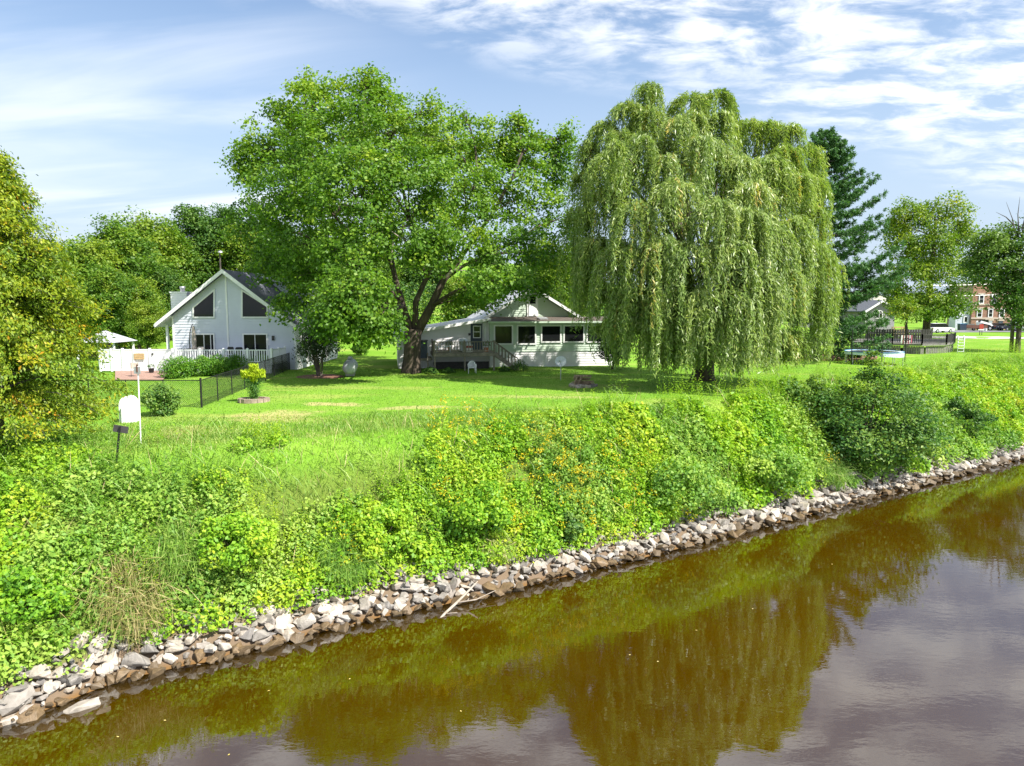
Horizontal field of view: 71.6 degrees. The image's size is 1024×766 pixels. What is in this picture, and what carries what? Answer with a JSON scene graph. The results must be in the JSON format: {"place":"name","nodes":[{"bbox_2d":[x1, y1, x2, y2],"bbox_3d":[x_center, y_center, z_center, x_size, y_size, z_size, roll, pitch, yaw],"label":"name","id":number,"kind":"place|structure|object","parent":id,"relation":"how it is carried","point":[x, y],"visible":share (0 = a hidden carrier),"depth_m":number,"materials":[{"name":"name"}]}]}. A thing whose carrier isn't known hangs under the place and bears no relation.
{"place":"outdoors","nodes":[
{"label":"outdoors","id":0,"kind":"place"},
{"bbox_2d":[420,340,427,357],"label":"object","id":1,"kind":"object","parent":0,"point":[424,351],"visible":0.65,"depth_m":52.23,"materials":[{"name":"blue paint"}]},
{"bbox_2d":[393,290,612,367],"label":"white house","id":2,"kind":"structure","parent":0,"point":[538,332],"depth_m":55.73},
{"bbox_2d":[472,325,481,349],"bbox_3d":[-2.732,-3.411,55.103,0.750,2.154,0.023,-1,6,-10],"label":"door","id":3,"kind":"structure","parent":2,"relation":"in","point":[473,339],"depth_m":55.10,"materials":[{"name":"blue paint"}]},
{"bbox_2d":[473,326,480,337],"bbox_3d":[-2.718,-3.963,54.994,0.595,0.956,0.067,-1,6,-10],"label":"window","id":4,"kind":"structure","parent":2,"relation":"in","point":[476,329],"depth_m":55.00,"materials":[{"name":"white paint"}]},
{"bbox_2d":[494,325,512,344],"bbox_3d":[-0.660,-3.741,55.093,1.530,1.540,0.064,-1,6,-10],"label":"porch window","id":5,"kind":"structure","parent":2,"relation":"in","point":[503,334],"depth_m":55.09,"materials":[{"name":"glass"}]},
{"bbox_2d":[517,325,535,344],"bbox_3d":[1.130,-3.762,55.407,1.553,1.549,0.064,-1,6,-10],"label":"porch window","id":6,"kind":"structure","parent":2,"relation":"in","point":[526,334],"depth_m":55.41,"materials":[{"name":"glass"}]},
{"bbox_2d":[529,294,536,315],"bbox_3d":[1.677,-6.311,57.566,0.639,1.742,0.037,-1,6,-10],"label":"gable door","id":7,"kind":"structure","parent":2,"relation":"in","point":[532,309],"depth_m":57.59,"materials":[{"name":"white plastic"}]},
{"bbox_2d":[541,325,561,342],"bbox_3d":[3.078,-3.866,55.743,1.660,1.398,0.064,-1,6,-10],"label":"porch window","id":8,"kind":"structure","parent":2,"relation":"in","point":[549,333],"depth_m":55.74,"materials":[{"name":"glass"}]},
{"bbox_2d":[563,325,584,342],"bbox_3d":[4.898,-3.888,56.064,1.726,1.406,0.064,-1,6,-10],"label":"porch window","id":9,"kind":"structure","parent":2,"relation":"in","point":[568,336],"depth_m":56.07,"materials":[{"name":"glass"}]},
{"bbox_2d":[586,325,602,342],"bbox_3d":[6.695,-3.910,56.380,1.623,1.413,0.064,-1,6,-10],"label":"porch window","id":10,"kind":"structure","parent":2,"relation":"in","point":[589,341],"depth_m":56.32,"materials":[{"name":"glass"}]},
{"bbox_2d":[0,461,1023,765],"bbox_3d":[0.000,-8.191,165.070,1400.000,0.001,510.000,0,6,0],"label":"river","id":11,"kind":"structure","parent":0,"point":[888,631],"depth_m":18.44,"materials":[{"name":"brown liquid"}]},
{"bbox_2d":[63,697,100,713],"bbox_3d":[-10.254,7.727,16.927,0.776,0.273,0.382,0,11,-29],"label":"boulder","id":12,"kind":"object","parent":11,"relation":"in","point":[82,705],"visible":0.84,"depth_m":16.86,"materials":[{"name":"stone"}]},
{"bbox_2d":[440,581,495,617],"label":"driftwood branch","id":13,"kind":"object","parent":11,"relation":"in","point":[456,602],"visible":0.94,"depth_m":22.63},
{"bbox_2d":[0,260,1023,732],"bbox_3d":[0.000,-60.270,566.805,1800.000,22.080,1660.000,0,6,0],"label":"ground","id":14,"kind":"structure","parent":0,"point":[386,358],"depth_m":27.97,"materials":[{"name":"plant"}]},
{"bbox_2d":[0,713,17,727],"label":"boulder","id":15,"kind":"object","parent":14,"relation":"on","point":[6,721],"visible":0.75,"depth_m":16.25,"materials":[{"name":"stone"}]},
{"bbox_2d":[0,557,84,624],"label":"vine mound","id":16,"kind":"object","parent":14,"relation":"on","point":[41,603],"visible":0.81,"depth_m":17.75,"materials":[{"name":"green plant"}]},
{"bbox_2d":[0,145,146,450],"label":"cedar tree","id":17,"kind":"object","parent":14,"relation":"on","point":[36,315],"visible":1,"depth_m":22.55,"materials":[{"name":"green plant"}]},
{"bbox_2d":[50,230,136,355],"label":"broadleaf tree","id":18,"kind":"object","parent":14,"relation":"on","point":[82,254],"visible":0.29,"depth_m":66.00,"materials":[{"name":"green plant"}]},
{"bbox_2d":[69,260,141,348],"bbox_3d":[-35.895,-6.308,62.519,6.527,9.016,6.373,-2,7,-21],"label":"broadleaf tree","id":19,"kind":"object","parent":14,"relation":"on","point":[106,280],"visible":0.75,"depth_m":61.69,"materials":[{"name":"green plant"}]},
{"bbox_2d":[76,330,137,367],"bbox_3d":[-30.894,-2.549,54.037,3.200,2.917,3.200,0,6,0],"label":"garden shelter","id":20,"kind":"object","parent":14,"relation":"on","point":[119,338],"visible":0.32,"depth_m":53.52,"materials":[{"name":"fabric"}]},
{"bbox_2d":[113,425,128,463],"bbox_3d":[-12.352,2.099,22.428,0.501,1.593,0.104,-1,6,-7],"label":"leaning sign","id":21,"kind":"object","parent":14,"relation":"on","point":[120,429],"visible":0.82,"depth_m":22.38,"materials":[{"name":"black metal"}]},
{"bbox_2d":[81,211,171,347],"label":"broadleaf tree","id":22,"kind":"object","parent":14,"relation":"on","point":[125,244],"visible":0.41,"depth_m":72.26,"materials":[{"name":"green plant"}]},
{"bbox_2d":[119,395,138,422],"bbox_3d":[-15.653,1.065,28.981,0.660,1.087,0.580,-1,6,-9],"label":"well cover","id":23,"kind":"object","parent":14,"relation":"on","point":[129,409],"visible":0.87,"depth_m":28.77,"materials":[{"name":"white plastic"}]},
{"bbox_2d":[47,546,216,657],"bbox_3d":[-9.593,5.867,18.665,4.813,2.731,3.794,0,6,0],"label":"grass tussock","id":24,"kind":"object","parent":14,"relation":"on","point":[144,612],"depth_m":18.92,"materials":[{"name":"plant"}]},
{"bbox_2d":[98,348,173,371],"bbox_3d":[-27.290,-1.681,51.603,5.417,1.712,0.155,0,6,0],"label":"privacy fence","id":25,"kind":"object","parent":14,"relation":"on","point":[122,359],"visible":0.73,"depth_m":51.59,"materials":[{"name":"white plastic"}]},
{"bbox_2d":[134,364,141,442],"bbox_3d":[-12.850,0.836,24.474,0.220,2.962,0.094,0,6,0],"label":"white pole","id":26,"kind":"object","parent":14,"relation":"on","point":[137,371],"visible":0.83,"depth_m":24.42,"materials":[{"name":"metal"}]},
{"bbox_2d":[114,325,162,348],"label":"background bush","id":27,"kind":"object","parent":14,"relation":"on","point":[127,343],"visible":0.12,"depth_m":72.25,"materials":[{"name":"green plant"}]},
{"bbox_2d":[111,271,169,348],"bbox_3d":[-34.848,-6.259,65.702,5.740,8.108,6.580,-5,8,-37],"label":"broadleaf tree","id":28,"kind":"object","parent":14,"relation":"on","point":[147,290],"visible":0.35,"depth_m":65.00,"materials":[{"name":"green plant"}]},
{"bbox_2d":[115,371,165,379],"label":"patio","id":29,"kind":"structure","parent":14,"relation":"on","point":[126,375],"depth_m":47.99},
{"bbox_2d":[122,297,171,348],"bbox_3d":[-31.703,-4.712,61.824,4.020,5.679,4.608,-3,7,-26],"label":"broadleaf tree","id":30,"kind":"object","parent":14,"relation":"on","point":[141,311],"visible":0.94,"depth_m":61.14,"materials":[{"name":"green plant"}]},
{"bbox_2d":[105,205,202,291],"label":"broadleaf tree","id":31,"kind":"object","parent":14,"relation":"on","point":[166,236],"visible":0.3,"depth_m":81.93,"materials":[{"name":"green plant"}]},
{"bbox_2d":[140,381,183,416],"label":"flowering bush","id":32,"kind":"object","parent":14,"relation":"on","point":[157,399],"visible":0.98,"depth_m":30.23,"materials":[{"name":"green plant"}]},
{"bbox_2d":[112,513,223,594],"bbox_3d":[-9.469,4.957,20.197,3.211,2.125,2.904,0,6,0],"label":"grass tussock","id":33,"kind":"object","parent":14,"relation":"on","point":[173,557],"depth_m":20.23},
{"bbox_2d":[146,266,192,341],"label":"broadleaf tree","id":34,"kind":"object","parent":14,"relation":"on","point":[167,282],"visible":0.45,"depth_m":76.77,"materials":[{"name":"green plant"}]},
{"bbox_2d":[51,353,289,407],"bbox_3d":[-18.031,-0.549,43.000,7.080,1.500,19.836,0,6,0],"label":"chain link fence","id":35,"kind":"object","parent":14,"relation":"on","point":[282,367],"visible":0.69,"depth_m":35.95,"materials":[{"name":"black metal"}]},
{"bbox_2d":[156,354,200,378],"bbox_3d":[-22.051,-0.987,47.272,2.854,1.930,2.872,0,6,0],"label":"clipped yew","id":36,"kind":"object","parent":14,"relation":"on","point":[177,366],"visible":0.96,"depth_m":46.66,"materials":[{"name":"green plant"}]},
{"bbox_2d":[158,225,207,300],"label":"broadleaf tree","id":37,"kind":"object","parent":14,"relation":"on","point":[192,279],"visible":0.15,"depth_m":86.16,"materials":[{"name":"green plant"}]},
{"bbox_2d":[158,202,235,288],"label":"broadleaf tree","id":38,"kind":"object","parent":14,"relation":"on","point":[190,219],"visible":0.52,"depth_m":89.22,"materials":[{"name":"green plant"}]},
{"bbox_2d":[182,354,218,376],"bbox_3d":[-21.114,-1.117,48.254,2.374,1.682,2.343,0,6,0],"label":"clipped yew","id":39,"kind":"object","parent":14,"relation":"on","point":[200,358],"visible":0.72,"depth_m":47.70,"materials":[{"name":"green plant"}]},
{"bbox_2d":[192,203,245,270],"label":"broadleaf tree","id":40,"kind":"object","parent":14,"relation":"on","point":[224,209],"visible":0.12,"depth_m":92.44,"materials":[{"name":"green plant"}]},
{"bbox_2d":[202,353,238,375],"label":"clipped yew","id":41,"kind":"object","parent":14,"relation":"on","point":[222,363],"visible":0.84,"depth_m":48.33,"materials":[{"name":"green plant"}]},
{"bbox_2d":[175,346,285,373],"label":"white deck","id":42,"kind":"structure","parent":14,"relation":"on","point":[278,351],"depth_m":49.72,"materials":[{"name":"paint"}]},
{"bbox_2d":[189,324,196,353],"bbox_3d":[-23.096,-2.894,50.983,0.853,2.698,0.700,0,6,0],"label":"patio umbrella","id":43,"kind":"object","parent":42,"relation":"on","point":[193,339],"visible":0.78,"depth_m":50.88,"materials":[{"name":"beige fabric"}]},
{"bbox_2d":[189,511,278,574],"bbox_3d":[-8.304,4.743,21.129,2.616,1.853,3.044,-2,7,-20],"label":"vine mound","id":44,"kind":"object","parent":14,"relation":"on","point":[260,537],"visible":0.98,"depth_m":20.55,"materials":[{"name":"green plant"}]},
{"bbox_2d":[205,220,266,273],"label":"broadleaf tree","id":45,"kind":"object","parent":14,"relation":"on","point":[234,261],"visible":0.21,"depth_m":88.89,"materials":[{"name":"green plant"}]},
{"bbox_2d":[227,352,256,371],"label":"clipped yew","id":46,"kind":"object","parent":14,"relation":"on","point":[237,357],"visible":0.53,"depth_m":49.46,"materials":[{"name":"green plant"}]},
{"bbox_2d":[154,269,337,369],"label":"gabled house","id":47,"kind":"structure","parent":14,"relation":"on","point":[221,309],"depth_m":52.83,"materials":[{"name":"white wood"}]},
{"bbox_2d":[192,289,214,317],"bbox_3d":[-22.852,-5.907,52.602,1.750,2.168,0.064,0,6,0],"label":"gable window","id":48,"kind":"structure","parent":47,"relation":"in","point":[205,308],"depth_m":52.63,"materials":[{"name":"glass"}]},
{"bbox_2d":[196,333,215,356],"bbox_3d":[-22.900,-2.668,52.949,1.488,2.066,0.067,0,6,0],"label":"sliding door","id":49,"kind":"structure","parent":47,"relation":"in","point":[206,340],"depth_m":52.90,"materials":[{"name":"white paint"}]},
{"bbox_2d":[241,289,267,317],"bbox_3d":[-19.103,-5.890,52.604,2.012,2.134,0.064,0,6,0],"label":"gable window","id":50,"kind":"structure","parent":47,"relation":"in","point":[251,307],"depth_m":52.63,"materials":[{"name":"glass"}]},
{"bbox_2d":[242,333,267,358],"bbox_3d":[-19.143,-2.668,52.949,1.871,2.066,0.067,0,6,0],"label":"sliding door","id":51,"kind":"structure","parent":47,"relation":"in","point":[252,341],"depth_m":52.90,"materials":[{"name":"white paint"}]},
{"bbox_2d":[238,363,269,403],"bbox_3d":[-12.816,-0.032,35.120,1.515,1.956,1.215,0,6,0],"label":"flower bed","id":52,"kind":"object","parent":14,"relation":"on","point":[253,373],"visible":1,"depth_m":34.96,"materials":[{"name":"yellow plant"}]},
{"bbox_2d":[0,407,605,543],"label":"tall grass","id":53,"kind":"structure","parent":14,"relation":"on","point":[354,423],"depth_m":25.89,"materials":[{"name":"plant"}]},
{"bbox_2d":[290,323,344,378],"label":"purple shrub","id":54,"kind":"object","parent":14,"relation":"on","point":[314,349],"visible":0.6,"depth_m":47.04,"materials":[{"name":"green plant"}]},
{"bbox_2d":[287,520,398,594],"bbox_3d":[-5.086,5.527,21.930,3.827,2.238,3.198,0,6,0],"label":"grass tussock","id":55,"kind":"object","parent":14,"relation":"on","point":[348,565],"depth_m":22.03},
{"bbox_2d":[343,356,357,375],"bbox_3d":[-11.180,-1.203,49.084,0.960,1.300,2.860,-1,6,-10],"label":"gas tank","id":56,"kind":"object","parent":14,"relation":"on","point":[350,365],"visible":1,"depth_m":47.89,"materials":[{"name":"metal"}]},
{"bbox_2d":[333,228,367,289],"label":"broadleaf tree","id":57,"kind":"object","parent":14,"relation":"on","point":[352,254],"visible":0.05,"depth_m":92.83,"materials":[{"name":"green plant"}]},
{"bbox_2d":[352,345,368,354],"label":"round bush","id":58,"kind":"object","parent":14,"relation":"on","point":[356,349],"visible":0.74,"depth_m":69.29,"materials":[{"name":"green plant"}]},
{"bbox_2d":[341,500,416,559],"bbox_3d":[-4.332,4.833,23.282,2.483,1.872,2.006,-6,8,-44],"label":"vine mound","id":59,"kind":"object","parent":14,"relation":"on","point":[391,512],"visible":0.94,"depth_m":22.92,"materials":[{"name":"green plant"}]},
{"bbox_2d":[359,252,417,306],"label":"broadleaf tree","id":60,"kind":"object","parent":14,"relation":"on","point":[385,271],"visible":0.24,"depth_m":88.03,"materials":[{"name":"green plant"}]},
{"bbox_2d":[213,61,584,373],"bbox_3d":[-7.907,-11.814,51.247,28.665,22.538,26.353,0,6,0],"label":"maple tree","id":61,"kind":"object","parent":14,"relation":"on","point":[336,307],"visible":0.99,"depth_m":47.19,"materials":[{"name":"green plant"}]},
{"bbox_2d":[375,277,434,335],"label":"woodland bush","id":62,"kind":"object","parent":14,"relation":"on","point":[406,294],"visible":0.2,"depth_m":83.83,"materials":[{"name":"green plant"}]},
{"bbox_2d":[395,256,453,307],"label":"broadleaf tree","id":63,"kind":"object","parent":14,"relation":"on","point":[420,278],"visible":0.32,"depth_m":89.53,"materials":[{"name":"green plant"}]},
{"bbox_2d":[422,367,438,372],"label":"foundation plant","id":64,"kind":"object","parent":14,"relation":"on","point":[430,370],"visible":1,"depth_m":50.09,"materials":[{"name":"green plant"}]},
{"bbox_2d":[401,280,474,322],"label":"woodland bush","id":65,"kind":"object","parent":14,"relation":"on","point":[437,312],"visible":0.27,"depth_m":81.91,"materials":[{"name":"green plant"}]},
{"bbox_2d":[437,272,479,322],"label":"broadleaf tree","id":66,"kind":"object","parent":14,"relation":"on","point":[449,285],"visible":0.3,"depth_m":82.38,"materials":[{"name":"green plant"}]},
{"bbox_2d":[4,366,921,451],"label":"lawn grass","id":67,"kind":"structure","parent":14,"relation":"on","point":[480,385],"depth_m":40.09,"materials":[{"name":"plant"}]},
{"bbox_2d":[420,339,518,370],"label":"wooden deck","id":68,"kind":"structure","parent":14,"relation":"on","point":[434,353],"depth_m":52.27,"materials":[{"name":"brown wood"}]},
{"bbox_2d":[428,480,514,538],"bbox_3d":[-1.569,4.438,25.028,2.784,2.041,2.945,-3,7,-26],"label":"bank shrub","id":69,"kind":"object","parent":14,"relation":"on","point":[475,513],"visible":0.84,"depth_m":24.31,"materials":[{"name":"green plant"}]},
{"bbox_2d":[462,246,512,298],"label":"broadleaf tree","id":70,"kind":"object","parent":14,"relation":"on","point":[491,268],"visible":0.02,"depth_m":86.38,"materials":[{"name":"green plant"}]},
{"bbox_2d":[468,523,526,565],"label":"grass tussock","id":71,"kind":"object","parent":14,"relation":"on","point":[502,541],"depth_m":24.55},
{"bbox_2d":[0,336,1023,654],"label":"bank ground cover","id":72,"kind":"object","parent":14,"relation":"on","point":[758,426],"visible":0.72,"depth_m":26.45,"materials":[{"name":"green plant"}]},
{"bbox_2d":[0,336,1023,693],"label":"bank weeds","id":73,"kind":"object","parent":14,"relation":"on","point":[90,474],"visible":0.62,"depth_m":21.78,"materials":[{"name":"green plant"}]},
{"bbox_2d":[0,438,1023,727],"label":"riprap bank","id":74,"kind":"structure","parent":14,"relation":"on","point":[18,698],"depth_m":22.62,"materials":[{"name":"stone"}]},
{"bbox_2d":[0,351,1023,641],"bbox_3d":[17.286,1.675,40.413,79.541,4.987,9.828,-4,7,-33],"label":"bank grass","id":75,"kind":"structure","parent":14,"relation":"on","point":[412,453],"depth_m":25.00,"materials":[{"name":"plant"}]},
{"bbox_2d":[0,354,1023,653],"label":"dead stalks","id":76,"kind":"object","parent":14,"relation":"on","point":[388,450],"visible":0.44,"depth_m":24.87,"materials":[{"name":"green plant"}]},
{"bbox_2d":[510,359,529,370],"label":"foundation plant","id":77,"kind":"object","parent":14,"relation":"on","point":[524,366],"visible":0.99,"depth_m":51.68,"materials":[{"name":"green plant"}]},
{"bbox_2d":[555,356,565,379],"bbox_3d":[3.128,-0.905,45.615,0.596,1.648,0.549,-4,7,-32],"label":"satellite dish","id":78,"kind":"object","parent":14,"relation":"on","point":[560,361],"visible":0.98,"depth_m":45.61,"materials":[{"name":"metal"}]},
{"bbox_2d":[532,248,589,306],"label":"broadleaf tree","id":79,"kind":"object","parent":14,"relation":"on","point":[556,296],"visible":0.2,"depth_m":81.63,"materials":[{"name":"green plant"}]},
{"bbox_2d":[555,510,584,541],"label":"bank shrub","id":80,"kind":"object","parent":14,"relation":"on","point":[574,524],"visible":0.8,"depth_m":26.00,"materials":[{"name":"green plant"}]},
{"bbox_2d":[569,383,597,387],"bbox_3d":[4.210,0.125,41.965,1.754,0.249,1.508,0,6,0],"label":"fire pit","id":81,"kind":"object","parent":14,"relation":"on","point":[572,385],"visible":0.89,"depth_m":41.41,"materials":[{"name":"stone"}]},
{"bbox_2d":[572,375,593,384],"bbox_3d":[4.193,-0.167,41.941,1.296,0.686,0.862,0,6,0],"label":"log pile","id":82,"kind":"object","parent":81,"relation":"in","point":[580,379],"visible":0.96,"depth_m":41.77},
{"bbox_2d":[594,333,631,368],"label":"dark bush","id":83,"kind":"object","parent":14,"relation":"on","point":[602,354],"visible":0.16,"depth_m":53.14,"materials":[{"name":"green plant"}]},
{"bbox_2d":[333,372,1023,565],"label":"goldenrod blooms","id":84,"kind":"object","parent":14,"relation":"on","point":[538,449],"visible":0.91,"depth_m":27.37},
{"bbox_2d":[639,453,738,511],"bbox_3d":[7.378,4.056,29.920,4.402,2.405,4.036,0,6,0],"label":"bank shrub","id":85,"kind":"object","parent":14,"relation":"on","point":[702,493],"visible":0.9,"depth_m":28.92,"materials":[{"name":"green plant"}]},
{"bbox_2d":[556,80,851,384],"bbox_3d":[11.529,-9.209,43.164,17.574,19.110,15.424,0,6,0],"label":"weeping willow","id":86,"kind":"object","parent":14,"relation":"on","point":[672,297],"visible":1,"depth_m":39.53,"materials":[{"name":"green plant"}]},
{"bbox_2d":[734,443,816,491],"bbox_3d":[12.010,3.833,33.042,4.012,1.950,3.889,0,6,0],"label":"bank shrub","id":87,"kind":"object","parent":14,"relation":"on","point":[789,463],"visible":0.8,"depth_m":31.97,"materials":[{"name":"green plant"}]},
{"bbox_2d":[777,373,835,405],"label":"bank shrub","id":88,"kind":"object","parent":14,"relation":"on","point":[809,387],"visible":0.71,"depth_m":37.82,"materials":[{"name":"green plant"}]},
{"bbox_2d":[755,125,914,360],"bbox_3d":[27.301,-11.836,61.507,13.902,20.378,13.452,0,6,0],"label":"pine tree","id":89,"kind":"object","parent":14,"relation":"on","point":[834,146],"visible":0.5,"depth_m":60.16,"materials":[{"name":"green plant"}]},
{"bbox_2d":[802,441,872,491],"bbox_3d":[15.829,4.134,34.877,3.808,2.572,3.273,4,7,34],"label":"grass tussock","id":90,"kind":"object","parent":14,"relation":"on","point":[838,480],"depth_m":34.85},
{"bbox_2d":[797,354,877,360],"bbox_3d":[29.432,-2.305,64.937,7.004,0.210,6.662,4,7,30],"label":"mulch bed","id":91,"kind":"object","parent":14,"relation":"on","point":[840,359],"visible":0.27,"depth_m":62.63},
{"bbox_2d":[788,292,894,331],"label":"stucco house","id":92,"kind":"structure","parent":14,"relation":"on","point":[872,305],"depth_m":112.20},
{"bbox_2d":[844,327,906,365],"bbox_3d":[29.905,-3.051,58.508,4.557,2.990,4.556,0,6,0],"label":"trampoline","id":93,"kind":"object","parent":14,"relation":"on","point":[887,353],"visible":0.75,"depth_m":57.73,"materials":[{"name":"metal"}]},
{"bbox_2d":[788,349,981,470],"bbox_3d":[19.207,1.596,37.264,11.344,6.734,8.063,0,6,0],"label":"shrub","id":94,"kind":"object","parent":14,"relation":"on","point":[881,440],"visible":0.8,"depth_m":36.30,"materials":[{"name":"green plant"}]},
{"bbox_2d":[866,329,932,344],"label":"board fence","id":95,"kind":"object","parent":14,"relation":"on","point":[925,332],"visible":0.27,"depth_m":85.82,"materials":[{"name":"brown wood"}]},
{"bbox_2d":[879,294,926,345],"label":"tree","id":96,"kind":"object","parent":14,"relation":"on","point":[902,302],"visible":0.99,"depth_m":83.32,"materials":[{"name":"green plant"}]},
{"bbox_2d":[871,186,986,334],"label":"poplar tree","id":97,"kind":"object","parent":14,"relation":"on","point":[932,304],"visible":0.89,"depth_m":92.61,"materials":[{"name":"green plant"}]},
{"bbox_2d":[930,323,954,332],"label":"parked car","id":98,"kind":"object","parent":14,"relation":"on","point":[938,327],"visible":0.85,"depth_m":126.82,"materials":[{"name":"white paint"}]},
{"bbox_2d":[948,302,970,329],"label":"white annex","id":99,"kind":"object","parent":14,"relation":"on","point":[965,319],"visible":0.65,"depth_m":146.12,"materials":[{"name":"paint"}]},
{"bbox_2d":[947,396,998,431],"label":"bank shrub","id":100,"kind":"object","parent":14,"relation":"on","point":[957,402],"visible":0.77,"depth_m":43.75,"materials":[{"name":"green plant"}]},
{"bbox_2d":[947,282,1023,329],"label":"brick building","id":101,"kind":"structure","parent":14,"relation":"on","point":[992,315],"depth_m":145.03,"materials":[{"name":"red brick"}]},
{"bbox_2d":[951,217,1023,352],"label":"shade tree","id":102,"kind":"object","parent":14,"relation":"on","point":[984,255],"visible":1,"depth_m":72.45,"materials":[{"name":"green plant"}]},
{"bbox_2d":[998,199,1023,351],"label":"bare tree","id":103,"kind":"object","parent":14,"relation":"on","point":[1012,331],"visible":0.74,"depth_m":73.34,"materials":[{"name":"grey plant"}]},
{"bbox_2d":[0,0,1023,296],"label":"sky","id":104,"kind":"structure","parent":0,"point":[113,105],"materials":[{"name":"blue"}]},
{"bbox_2d":[850,332,955,353],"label":"fence","id":105,"kind":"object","parent":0,"point":[947,340],"depth_m":71.46,"materials":[{"name":"grey wood"}]},
{"bbox_2d":[896,330,1022,331],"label":"driveway","id":106,"kind":"structure","parent":0,"point":[975,331],"depth_m":134.44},
{"bbox_2d":[976,320,996,329],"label":"parked car","id":107,"kind":"object","parent":106,"relation":"on","point":[985,322],"visible":0.47,"depth_m":139.96,"materials":[{"name":"white metal"}]},
{"bbox_2d":[935,336,1023,338],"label":"road","id":108,"kind":"structure","parent":0,"point":[996,337],"depth_m":107.18,"materials":[{"name":"asphalt"}]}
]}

